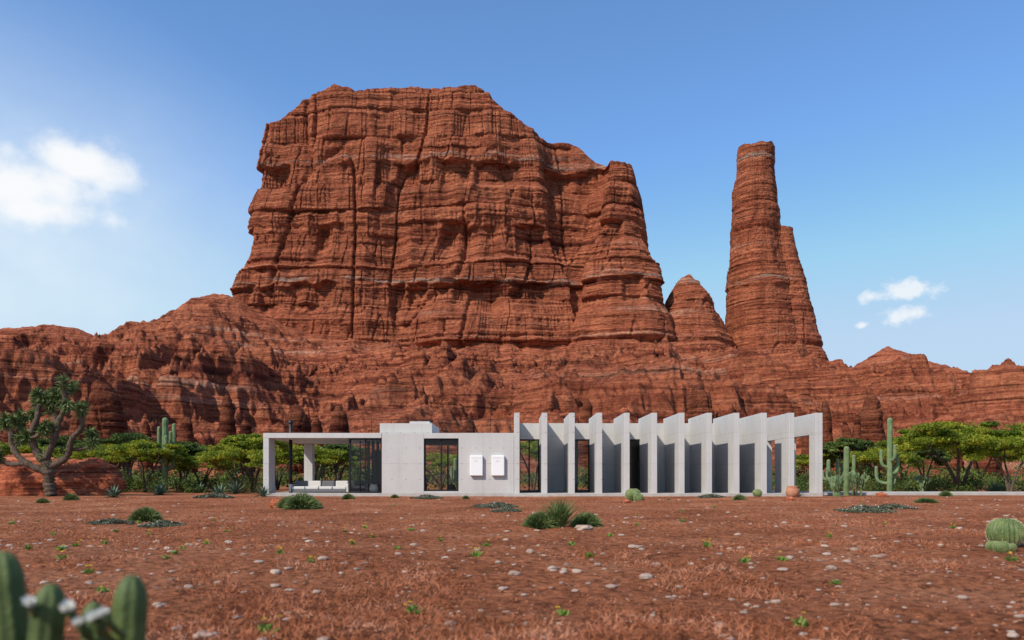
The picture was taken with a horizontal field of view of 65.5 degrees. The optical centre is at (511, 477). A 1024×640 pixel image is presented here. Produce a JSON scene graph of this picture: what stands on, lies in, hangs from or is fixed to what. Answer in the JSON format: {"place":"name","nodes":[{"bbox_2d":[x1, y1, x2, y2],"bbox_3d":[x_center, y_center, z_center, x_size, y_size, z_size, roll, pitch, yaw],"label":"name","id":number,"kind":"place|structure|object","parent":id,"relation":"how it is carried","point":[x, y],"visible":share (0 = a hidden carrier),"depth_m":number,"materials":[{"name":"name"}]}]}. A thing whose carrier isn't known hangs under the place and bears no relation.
{"place":"outdoors","nodes":[
{"label":"outdoors","id":0,"kind":"place"},
{"bbox_2d":[263,433,381,443],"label":"roof","id":1,"kind":"structure","parent":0,"point":[323,438],"depth_m":40.99,"materials":[{"name":"concrete"}]},
{"bbox_2d":[0,484,1023,639],"bbox_3d":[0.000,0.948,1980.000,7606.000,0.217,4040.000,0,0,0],"label":"ground","id":2,"kind":"structure","parent":0,"point":[630,579],"depth_m":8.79,"materials":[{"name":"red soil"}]},
{"bbox_2d":[0,443,62,458],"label":"acacia tree","id":3,"kind":"object","parent":2,"relation":"on","point":[23,449],"visible":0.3,"depth_m":55.61,"materials":[{"name":"green plant"}]},
{"bbox_2d":[0,373,100,495],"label":"joshua tree","id":4,"kind":"object","parent":2,"relation":"on","point":[53,399],"visible":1,"depth_m":40.90,"materials":[{"name":"green plant"}]},
{"bbox_2d":[27,435,86,458],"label":"acacia tree","id":5,"kind":"object","parent":2,"relation":"on","point":[61,445],"visible":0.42,"depth_m":60.62,"materials":[{"name":"green plant"}]},
{"bbox_2d":[0,453,127,495],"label":"boulder","id":6,"kind":"object","parent":2,"relation":"on","point":[88,477],"visible":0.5,"depth_m":42.57,"materials":[{"name":"stone"}]},
{"bbox_2d":[0,551,147,639],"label":"columnar cactus","id":7,"kind":"object","parent":2,"relation":"on","point":[49,607],"visible":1,"depth_m":1.97,"materials":[{"name":"green plant"}]},
{"bbox_2d":[68,413,88,459],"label":"rock spire","id":8,"kind":"object","parent":2,"relation":"on","point":[74,426],"visible":0.17,"depth_m":129.02,"materials":[{"name":"red stone"}]},
{"bbox_2d":[53,444,156,465],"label":"acacia tree","id":9,"kind":"object","parent":2,"relation":"on","point":[79,454],"visible":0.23,"depth_m":53.20,"materials":[{"name":"green plant"}]},
{"bbox_2d":[85,380,131,475],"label":"rock spire","id":10,"kind":"object","parent":2,"relation":"on","point":[107,416],"visible":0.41,"depth_m":132.98,"materials":[{"name":"red stone"}]},
{"bbox_2d":[83,518,135,524],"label":"groundcover plant","id":11,"kind":"object","parent":2,"relation":"on","point":[111,521],"visible":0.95,"depth_m":15.87,"materials":[{"name":"green plant"}]},
{"bbox_2d":[97,432,161,481],"bbox_3d":[-31.446,-1.437,66.001,5.067,4.819,5.104,0,0,18],"label":"acacia tree","id":12,"kind":"object","parent":2,"relation":"on","point":[120,438],"visible":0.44,"depth_m":64.92,"materials":[{"name":"green plant"}]},
{"bbox_2d":[93,439,194,491],"bbox_3d":[-23.766,-0.789,52.009,5.618,3.526,6.352,0,0,20],"label":"acacia tree","id":13,"kind":"object","parent":2,"relation":"on","point":[146,450],"visible":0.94,"depth_m":50.67,"materials":[{"name":"green plant"}]},
{"bbox_2d":[126,506,164,521],"bbox_3d":[-8.003,0.782,17.398,0.860,0.364,0.862,0,0,0],"label":"desert shrub","id":14,"kind":"object","parent":2,"relation":"on","point":[144,513],"visible":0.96,"depth_m":17.25,"materials":[{"name":"green plant"}]},
{"bbox_2d":[139,420,152,475],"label":"rock spire","id":15,"kind":"object","parent":2,"relation":"on","point":[146,430],"visible":0.3,"depth_m":129.32,"materials":[{"name":"red stone"}]},
{"bbox_2d":[137,520,188,527],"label":"groundcover plant","id":16,"kind":"object","parent":2,"relation":"on","point":[162,523],"visible":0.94,"depth_m":15.21,"materials":[{"name":"green plant"}]},
{"bbox_2d":[157,418,175,491],"bbox_3d":[-22.606,-1.445,52.110,1.039,4.991,0.784,0,0,34],"label":"saguaro cactus","id":17,"kind":"object","parent":2,"relation":"on","point":[172,440],"visible":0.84,"depth_m":51.95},
{"bbox_2d":[153,441,213,490],"bbox_3d":[-23.305,-0.846,56.236,4.254,3.625,4.223,0,0,-23],"label":"acacia tree","id":18,"kind":"object","parent":2,"relation":"on","point":[192,447],"visible":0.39,"depth_m":55.72,"materials":[{"name":"green plant"}]},
{"bbox_2d":[172,417,197,479],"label":"rock spire","id":19,"kind":"object","parent":2,"relation":"on","point":[185,433],"visible":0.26,"depth_m":133.72,"materials":[{"name":"red stone"}]},
{"bbox_2d":[169,452,240,485],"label":"acacia tree","id":20,"kind":"object","parent":2,"relation":"on","point":[186,465],"visible":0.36,"depth_m":53.49,"materials":[{"name":"green plant"}]},
{"bbox_2d":[214,396,235,476],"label":"rock spire","id":21,"kind":"object","parent":2,"relation":"on","point":[227,423],"visible":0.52,"depth_m":128.89,"materials":[{"name":"red stone"}]},
{"bbox_2d":[197,446,275,492],"bbox_3d":[-16.847,-0.511,49.060,4.732,2.980,4.414,0,0,-1],"label":"acacia tree","id":22,"kind":"object","parent":2,"relation":"on","point":[249,458],"visible":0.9,"depth_m":48.45,"materials":[{"name":"green plant"}]},
{"bbox_2d":[237,419,255,473],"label":"rock spire","id":23,"kind":"object","parent":2,"relation":"on","point":[246,427],"visible":0.24,"depth_m":134.09,"materials":[{"name":"red stone"}]},
{"bbox_2d":[203,433,297,491],"bbox_3d":[-16.814,-0.986,51.889,5.800,3.922,5.114,0,0,41],"label":"acacia tree","id":24,"kind":"object","parent":2,"relation":"on","point":[244,441],"visible":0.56,"depth_m":50.86,"materials":[{"name":"green plant"}]},
{"bbox_2d":[238,458,316,489],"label":"acacia tree","id":25,"kind":"object","parent":2,"relation":"on","point":[277,484],"visible":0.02,"depth_m":63.94,"materials":[{"name":"green plant"}]},
{"bbox_2d":[277,405,311,474],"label":"rock spire","id":26,"kind":"object","parent":2,"relation":"on","point":[298,417],"visible":0.34,"depth_m":133.33,"materials":[{"name":"red stone"}]},
{"bbox_2d":[280,492,322,509],"bbox_3d":[-6.369,0.690,24.186,1.379,0.582,1.376,0,0,39],"label":"desert shrub","id":27,"kind":"object","parent":2,"relation":"on","point":[302,501],"visible":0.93,"depth_m":23.94,"materials":[{"name":"green plant"}]},
{"bbox_2d":[311,417,324,477],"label":"rock spire","id":28,"kind":"object","parent":2,"relation":"on","point":[316,427],"visible":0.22,"depth_m":129.30,"materials":[{"name":"red stone"}]},
{"bbox_2d":[275,445,363,480],"bbox_3d":[-14.445,-0.765,57.850,6.987,3.477,6.180,0,0,3],"label":"acacia tree","id":29,"kind":"object","parent":2,"relation":"on","point":[325,456],"visible":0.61,"depth_m":56.64,"materials":[{"name":"green plant"}]},
{"bbox_2d":[325,405,351,474],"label":"rock spire","id":30,"kind":"object","parent":2,"relation":"on","point":[339,423],"visible":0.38,"depth_m":133.58,"materials":[{"name":"red stone"}]},
{"bbox_2d":[315,444,364,480],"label":"acacia tree","id":31,"kind":"object","parent":2,"relation":"on","point":[355,449],"visible":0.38,"depth_m":61.59,"materials":[{"name":"green plant"}]},
{"bbox_2d":[426,452,456,489],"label":"acacia tree","id":32,"kind":"object","parent":2,"relation":"on","point":[436,463],"visible":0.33,"depth_m":59.69,"materials":[{"name":"green plant"}]},
{"bbox_2d":[450,458,456,489],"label":"saguaro cactus","id":33,"kind":"object","parent":2,"relation":"on","point":[453,472],"visible":0.79,"depth_m":56.90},
{"bbox_2d":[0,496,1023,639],"bbox_3d":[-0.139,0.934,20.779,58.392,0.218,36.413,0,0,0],"label":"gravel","id":34,"kind":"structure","parent":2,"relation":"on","point":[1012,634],"depth_m":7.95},
{"bbox_2d":[8,500,1019,632],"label":"wildflowers","id":35,"kind":"object","parent":2,"relation":"on","point":[559,611],"visible":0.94,"depth_m":8.85,"materials":[{"name":"green plant"}]},
{"bbox_2d":[514,413,519,492],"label":"fin","id":36,"kind":"object","parent":2,"relation":"on","point":[516,452],"visible":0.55,"depth_m":41.00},
{"bbox_2d":[520,441,537,489],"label":"acacia tree","id":37,"kind":"object","parent":2,"relation":"on","point":[533,449],"visible":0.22,"depth_m":58.94,"materials":[{"name":"green plant"}]},
{"bbox_2d":[521,510,558,528],"bbox_3d":[0.525,0.763,14.777,0.817,0.346,0.818,0,0,15],"label":"desert shrub","id":38,"kind":"object","parent":2,"relation":"on","point":[539,520],"visible":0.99,"depth_m":14.61,"materials":[{"name":"green plant"}]},
{"bbox_2d":[539,413,546,492],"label":"fin","id":39,"kind":"object","parent":2,"relation":"on","point":[543,453],"visible":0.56,"depth_m":41.00,"materials":[{"name":"concrete"}]},
{"bbox_2d":[520,423,538,438],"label":"bay lintel","id":40,"kind":"structure","parent":39,"relation":"attached to","point":[529,430],"depth_m":44.80,"materials":[{"name":"concrete"}]},
{"bbox_2d":[265,491,822,495],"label":"floor slab","id":41,"kind":"structure","parent":2,"relation":"on","point":[773,493],"depth_m":40.95,"materials":[{"name":"concrete"}]},
{"bbox_2d":[263,438,274,492],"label":"pavilion side wall","id":42,"kind":"structure","parent":41,"relation":"on","point":[269,462],"depth_m":41.12,"materials":[{"name":"concrete"}]},
{"bbox_2d":[288,420,292,492],"bbox_3d":[-11.950,-1.166,43.000,0.260,3.912,0.260,0,0,0],"label":"chimney flue","id":43,"kind":"object","parent":41,"relation":"on","point":[290,422],"visible":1,"depth_m":42.92,"materials":[{"name":"black metal"}]},
{"bbox_2d":[304,443,314,485],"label":"pavilion column","id":44,"kind":"structure","parent":41,"relation":"on","point":[309,461],"depth_m":47.30,"materials":[{"name":"concrete"}]},
{"bbox_2d":[426,440,456,445],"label":"roof slab","id":45,"kind":"structure","parent":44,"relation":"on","point":[438,442],"depth_m":46.84,"materials":[{"name":"concrete"}]},
{"bbox_2d":[380,423,438,432],"bbox_3d":[-5.505,-2.573,43.410,2.710,0.514,4.180,0,0,0],"label":"roof box","id":46,"kind":"object","parent":45,"relation":"on","point":[408,428],"visible":0.76,"depth_m":41.32,"materials":[{"name":"concrete"}]},
{"bbox_2d":[289,481,348,491],"bbox_3d":[-10.200,0.450,42.425,3.140,0.600,0.850,0,0,0],"label":"outdoor sofa","id":47,"kind":"object","parent":41,"relation":"on","point":[319,486],"visible":0.96,"depth_m":42.05,"materials":[{"name":"grey fabric"}]},
{"bbox_2d":[328,480,364,490],"bbox_3d":[-9.600,0.450,46.225,2.640,0.600,0.850,0,0,0],"label":"outdoor table","id":48,"kind":"object","parent":41,"relation":"on","point":[356,487],"visible":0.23,"depth_m":46.44,"materials":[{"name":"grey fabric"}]},
{"bbox_2d":[382,433,423,492],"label":"front wall","id":49,"kind":"structure","parent":41,"relation":"on","point":[402,462],"depth_m":41.00,"materials":[{"name":"concrete"}]},
{"bbox_2d":[424,433,458,438],"bbox_3d":[-3.645,-2.169,41.153,1.786,0.278,0.295,0,0,0],"label":"window lintel","id":50,"kind":"structure","parent":49,"relation":"attached to","point":[441,435],"depth_m":41.01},
{"bbox_2d":[459,433,513,492],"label":"wall","id":51,"kind":"structure","parent":41,"relation":"on","point":[486,446],"depth_m":41.00,"materials":[{"name":"concrete"}]},
{"bbox_2d":[470,455,482,475],"bbox_3d":[-1.830,-0.630,40.908,0.660,1.040,0.177,0,0,0],"label":"wall battery","id":52,"kind":"object","parent":51,"relation":"attached to","point":[476,465],"depth_m":40.82,"materials":[{"name":"white plastic"}]},
{"bbox_2d":[492,455,503,475],"bbox_3d":[-0.720,-0.630,40.908,0.660,1.040,0.177,0,0,0],"label":"wall battery","id":53,"kind":"object","parent":51,"relation":"attached to","point":[497,465],"depth_m":40.82,"materials":[{"name":"white plastic"}]},
{"bbox_2d":[547,423,563,491],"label":"bay wall","id":54,"kind":"structure","parent":41,"relation":"on","point":[555,457],"depth_m":44.80,"materials":[{"name":"concrete"}]},
{"bbox_2d":[602,423,614,491],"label":"bay wall","id":55,"kind":"structure","parent":41,"relation":"on","point":[608,457],"depth_m":44.80,"materials":[{"name":"concrete"}]},
{"bbox_2d":[630,441,637,488],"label":"wall","id":56,"kind":"structure","parent":41,"relation":"on","point":[633,464],"depth_m":50.70,"materials":[{"name":"glass"}]},
{"bbox_2d":[657,423,664,491],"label":"bay wall","id":57,"kind":"structure","parent":41,"relation":"on","point":[660,457],"depth_m":44.80,"materials":[{"name":"concrete"}]},
{"bbox_2d":[685,423,689,491],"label":"bay wall","id":58,"kind":"structure","parent":41,"relation":"on","point":[687,457],"depth_m":44.80,"materials":[{"name":"concrete"}]},
{"bbox_2d":[712,423,714,491],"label":"bay wall","id":59,"kind":"structure","parent":41,"relation":"on","point":[713,457],"depth_m":44.80,"materials":[{"name":"concrete"}]},
{"bbox_2d":[767,441,771,491],"bbox_3d":[14.397,-0.630,44.900,0.280,2.839,0.800,0,0,0],"label":"fin rear","id":60,"kind":"object","parent":41,"relation":"on","point":[769,466],"visible":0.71,"depth_m":44.50,"materials":[{"name":"concrete"}]},
{"bbox_2d":[775,438,793,492],"bbox_3d":[14.397,-0.630,42.100,0.280,2.839,2.200,0,0,0],"label":"fin front","id":61,"kind":"object","parent":41,"relation":"on","point":[784,463],"visible":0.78,"depth_m":41.67,"materials":[{"name":"concrete"}]},
{"bbox_2d":[767,413,793,440],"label":"fin beam","id":62,"kind":"structure","parent":61,"relation":"on","point":[780,426],"depth_m":42.29,"materials":[{"name":"concrete"}]},
{"bbox_2d":[809,434,822,492],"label":"fin end column","id":63,"kind":"structure","parent":41,"relation":"on","point":[815,463],"depth_m":41.00,"materials":[{"name":"concrete"}]},
{"bbox_2d":[794,413,822,437],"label":"fin end beam","id":64,"kind":"structure","parent":63,"relation":"on","point":[808,425],"depth_m":41.98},
{"bbox_2d":[527,496,583,526],"bbox_3d":[0.818,0.607,14.774,1.249,0.607,1.169,0,0,0],"label":"grass clump","id":65,"kind":"object","parent":2,"relation":"on","point":[560,513],"visible":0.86,"depth_m":14.71,"materials":[{"name":"green plant"}]},
{"bbox_2d":[564,413,574,492],"bbox_3d":[3.093,-1.175,43.150,0.280,4.350,4.300,0,0,0],"label":"fin","id":66,"kind":"object","parent":2,"relation":"on","point":[569,452],"visible":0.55,"depth_m":41.00,"materials":[{"name":"concrete"}]},
{"bbox_2d":[119,462,1023,489],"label":"shrub thicket","id":67,"kind":"object","parent":2,"relation":"on","point":[582,478],"visible":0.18,"depth_m":70.57,"materials":[{"name":"green plant"}]},
{"bbox_2d":[123,472,1023,492],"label":"shrubs","id":68,"kind":"object","parent":2,"relation":"on","point":[188,486],"visible":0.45,"depth_m":52.62,"materials":[{"name":"green plant"}]},
{"bbox_2d":[578,398,592,466],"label":"rock spire","id":69,"kind":"object","parent":2,"relation":"on","point":[586,414],"visible":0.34,"depth_m":134.06,"materials":[{"name":"red stone"}]},
{"bbox_2d":[570,511,602,526],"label":"desert shrub","id":70,"kind":"object","parent":2,"relation":"on","point":[584,518],"visible":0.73,"depth_m":15.05,"materials":[{"name":"green plant"}]},
{"bbox_2d":[589,413,601,492],"bbox_3d":[4.506,-1.175,43.150,0.280,4.350,4.300,0,0,0],"label":"fin","id":71,"kind":"object","parent":2,"relation":"on","point":[595,460],"visible":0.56,"depth_m":41.64,"materials":[{"name":"concrete"}]},
{"bbox_2d":[575,423,589,438],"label":"bay lintel","id":72,"kind":"structure","parent":71,"relation":"attached to","point":[582,430],"depth_m":44.80,"materials":[{"name":"concrete"}]},
{"bbox_2d":[614,413,629,492],"bbox_3d":[5.919,-1.175,43.150,0.280,4.350,4.300,0,0,0],"label":"fin","id":73,"kind":"object","parent":2,"relation":"on","point":[622,452],"visible":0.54,"depth_m":41.65,"materials":[{"name":"concrete"}]},
{"bbox_2d":[638,413,656,492],"bbox_3d":[7.332,-1.175,43.150,0.280,4.350,4.300,0,0,0],"label":"fin","id":74,"kind":"object","parent":2,"relation":"on","point":[648,453],"visible":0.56,"depth_m":41.96,"materials":[{"name":"concrete"}]},
{"bbox_2d":[630,423,639,438],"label":"bay lintel","id":75,"kind":"structure","parent":74,"relation":"attached to","point":[634,430],"depth_m":44.80,"materials":[{"name":"concrete"}]},
{"bbox_2d":[663,413,684,492],"bbox_3d":[8.745,-1.175,43.150,0.280,4.350,4.300,0,0,0],"label":"fin","id":76,"kind":"object","parent":2,"relation":"on","point":[675,453],"visible":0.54,"depth_m":41.92,"materials":[{"name":"concrete"}]},
{"bbox_2d":[688,413,711,492],"bbox_3d":[10.158,-1.175,43.150,0.280,4.350,4.300,0,0,0],"label":"fin","id":77,"kind":"object","parent":2,"relation":"on","point":[700,453],"visible":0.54,"depth_m":42.10,"materials":[{"name":"concrete"}]},
{"bbox_2d":[685,384,714,422],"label":"rock spire","id":78,"kind":"object","parent":2,"relation":"on","point":[699,402],"visible":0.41,"depth_m":137.97,"materials":[{"name":"red stone"}]},
{"bbox_2d":[713,413,738,492],"bbox_3d":[11.571,-1.175,43.150,0.280,4.350,4.300,0,0,0],"label":"fin","id":79,"kind":"object","parent":2,"relation":"on","point":[726,453],"visible":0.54,"depth_m":42.25,"materials":[{"name":"concrete"}]},
{"bbox_2d":[739,413,766,492],"bbox_3d":[12.984,-1.175,43.150,0.280,4.350,4.300,0,0,0],"label":"fin","id":80,"kind":"object","parent":2,"relation":"on","point":[753,452],"visible":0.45,"depth_m":42.36,"materials":[{"name":"concrete"}]},
{"bbox_2d":[821,400,834,468],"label":"rock spire","id":81,"kind":"object","parent":2,"relation":"on","point":[827,425],"visible":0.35,"depth_m":133.97,"materials":[{"name":"red stone"}]},
{"bbox_2d":[796,453,859,470],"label":"acacia tree","id":82,"kind":"object","parent":2,"relation":"on","point":[802,460],"visible":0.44,"depth_m":62.69,"materials":[{"name":"green plant"}]},
{"bbox_2d":[827,474,843,496],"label":"prickly pear cactus","id":83,"kind":"object","parent":2,"relation":"on","point":[835,481],"visible":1,"depth_m":40.05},
{"bbox_2d":[835,421,851,474],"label":"rock spire","id":84,"kind":"object","parent":2,"relation":"on","point":[846,431],"visible":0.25,"depth_m":129.39,"materials":[{"name":"red stone"}]},
{"bbox_2d":[836,446,855,495],"bbox_3d":[17.810,-0.323,42.670,1.022,2.746,0.631,0,0,0],"label":"saguaro cactus","id":85,"kind":"object","parent":2,"relation":"on","point":[844,467],"visible":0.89,"depth_m":42.43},
{"bbox_2d":[823,437,879,489],"bbox_3d":[25.972,-1.118,62.120,4.645,4.175,4.679,0,0,39],"label":"acacia tree","id":86,"kind":"object","parent":2,"relation":"on","point":[839,443],"visible":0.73,"depth_m":61.63,"materials":[{"name":"green plant"}]},
{"bbox_2d":[847,470,869,495],"bbox_3d":[18.327,0.303,42.088,1.165,1.422,0.991,0,0,33],"label":"prickly pear cactus","id":87,"kind":"object","parent":2,"relation":"on","point":[853,475],"visible":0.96,"depth_m":41.94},
{"bbox_2d":[852,412,864,473],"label":"rock spire","id":88,"kind":"object","parent":2,"relation":"on","point":[856,431],"visible":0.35,"depth_m":129.43,"materials":[{"name":"red stone"}]},
{"bbox_2d":[833,504,897,512],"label":"groundcover plant","id":89,"kind":"object","parent":2,"relation":"on","point":[864,508],"visible":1,"depth_m":21.79,"materials":[{"name":"green plant"}]},
{"bbox_2d":[859,393,886,474],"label":"rock spire","id":90,"kind":"object","parent":2,"relation":"on","point":[871,417],"visible":0.46,"depth_m":133.13,"materials":[{"name":"red stone"}]},
{"bbox_2d":[840,446,925,490],"bbox_3d":[25.997,-0.634,56.064,5.047,3.231,4.708,0,0,-1],"label":"acacia tree","id":91,"kind":"object","parent":2,"relation":"on","point":[870,457],"visible":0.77,"depth_m":55.26,"materials":[{"name":"green plant"}]},
{"bbox_2d":[875,418,899,490],"bbox_3d":[23.158,-1.329,49.185,1.356,4.757,0.863,0,0,35],"label":"saguaro cactus","id":92,"kind":"object","parent":2,"relation":"on","point":[889,483],"visible":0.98,"depth_m":48.92,"materials":[{"name":"plant"}]},
{"bbox_2d":[871,503,919,509],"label":"groundcover plant","id":93,"kind":"object","parent":2,"relation":"on","point":[891,506],"visible":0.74,"depth_m":24.02,"materials":[{"name":"green plant"}]},
{"bbox_2d":[873,436,928,481],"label":"acacia tree","id":94,"kind":"object","parent":2,"relation":"on","point":[882,443],"visible":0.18,"depth_m":65.72,"materials":[{"name":"green plant"}]},
{"bbox_2d":[913,475,932,490],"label":"prickly pear cactus","id":95,"kind":"object","parent":2,"relation":"on","point":[923,484],"visible":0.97,"depth_m":49.96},
{"bbox_2d":[903,447,951,476],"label":"acacia tree","id":96,"kind":"object","parent":2,"relation":"on","point":[946,457],"visible":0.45,"depth_m":57.23,"materials":[{"name":"green plant"}]},
{"bbox_2d":[925,450,964,472],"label":"rock spire","id":97,"kind":"object","parent":2,"relation":"on","point":[953,462],"visible":0.09,"depth_m":136.76,"materials":[{"name":"red stone"}]},
{"bbox_2d":[896,420,1023,490],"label":"acacia tree","id":98,"kind":"object","parent":2,"relation":"on","point":[947,435],"visible":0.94,"depth_m":48.07,"materials":[{"name":"green plant"}]},
{"bbox_2d":[945,444,1017,488],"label":"acacia tree","id":99,"kind":"object","parent":2,"relation":"on","point":[976,462],"visible":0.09,"depth_m":69.70,"materials":[{"name":"green plant"}]},
{"bbox_2d":[973,418,1003,479],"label":"rock spire","id":100,"kind":"object","parent":2,"relation":"on","point":[994,467],"visible":0.15,"depth_m":133.26,"materials":[{"name":"red stone"}]},
{"bbox_2d":[961,435,1023,491],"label":"acacia tree","id":101,"kind":"object","parent":2,"relation":"on","point":[970,454],"visible":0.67,"depth_m":46.84,"materials":[{"name":"green plant"}]},
{"bbox_2d":[992,541,1010,552],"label":"barrel cactus","id":102,"kind":"object","parent":2,"relation":"on","point":[1001,547],"visible":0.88,"depth_m":9.74,"materials":[{"name":"green plant"}]},
{"bbox_2d":[985,518,1023,545],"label":"barrel cactus","id":103,"kind":"object","parent":2,"relation":"on","point":[1009,530],"visible":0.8,"depth_m":10.25,"materials":[{"name":"green plant"}]},
{"bbox_2d":[0,293,1023,483],"bbox_3d":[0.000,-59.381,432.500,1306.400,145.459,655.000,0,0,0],"label":"terrain","id":104,"kind":"structure","parent":0,"point":[196,360],"depth_m":307.22,"materials":[{"name":"red stone"}]},
{"bbox_2d":[230,84,675,351],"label":"sandstone butte","id":105,"kind":"object","parent":104,"relation":"on","point":[465,216],"visible":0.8,"depth_m":595.02,"materials":[{"name":"stone"}]},
{"bbox_2d":[664,274,735,348],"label":"sandstone pinnacle","id":106,"kind":"object","parent":104,"relation":"on","point":[689,306],"visible":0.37,"depth_m":575.32,"materials":[{"name":"stone"}]},
{"bbox_2d":[725,141,828,360],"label":"sandstone tower","id":107,"kind":"structure","parent":104,"relation":"on","point":[769,306],"depth_m":584.47,"materials":[{"name":"stone"}]},
{"bbox_2d":[0,0,1023,372],"label":"sky","id":108,"kind":"structure","parent":0,"point":[132,131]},
{"bbox_2d":[800,491,1023,494],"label":"paved path","id":109,"kind":"structure","parent":0,"point":[938,492],"depth_m":44.09,"materials":[{"name":"concrete"}]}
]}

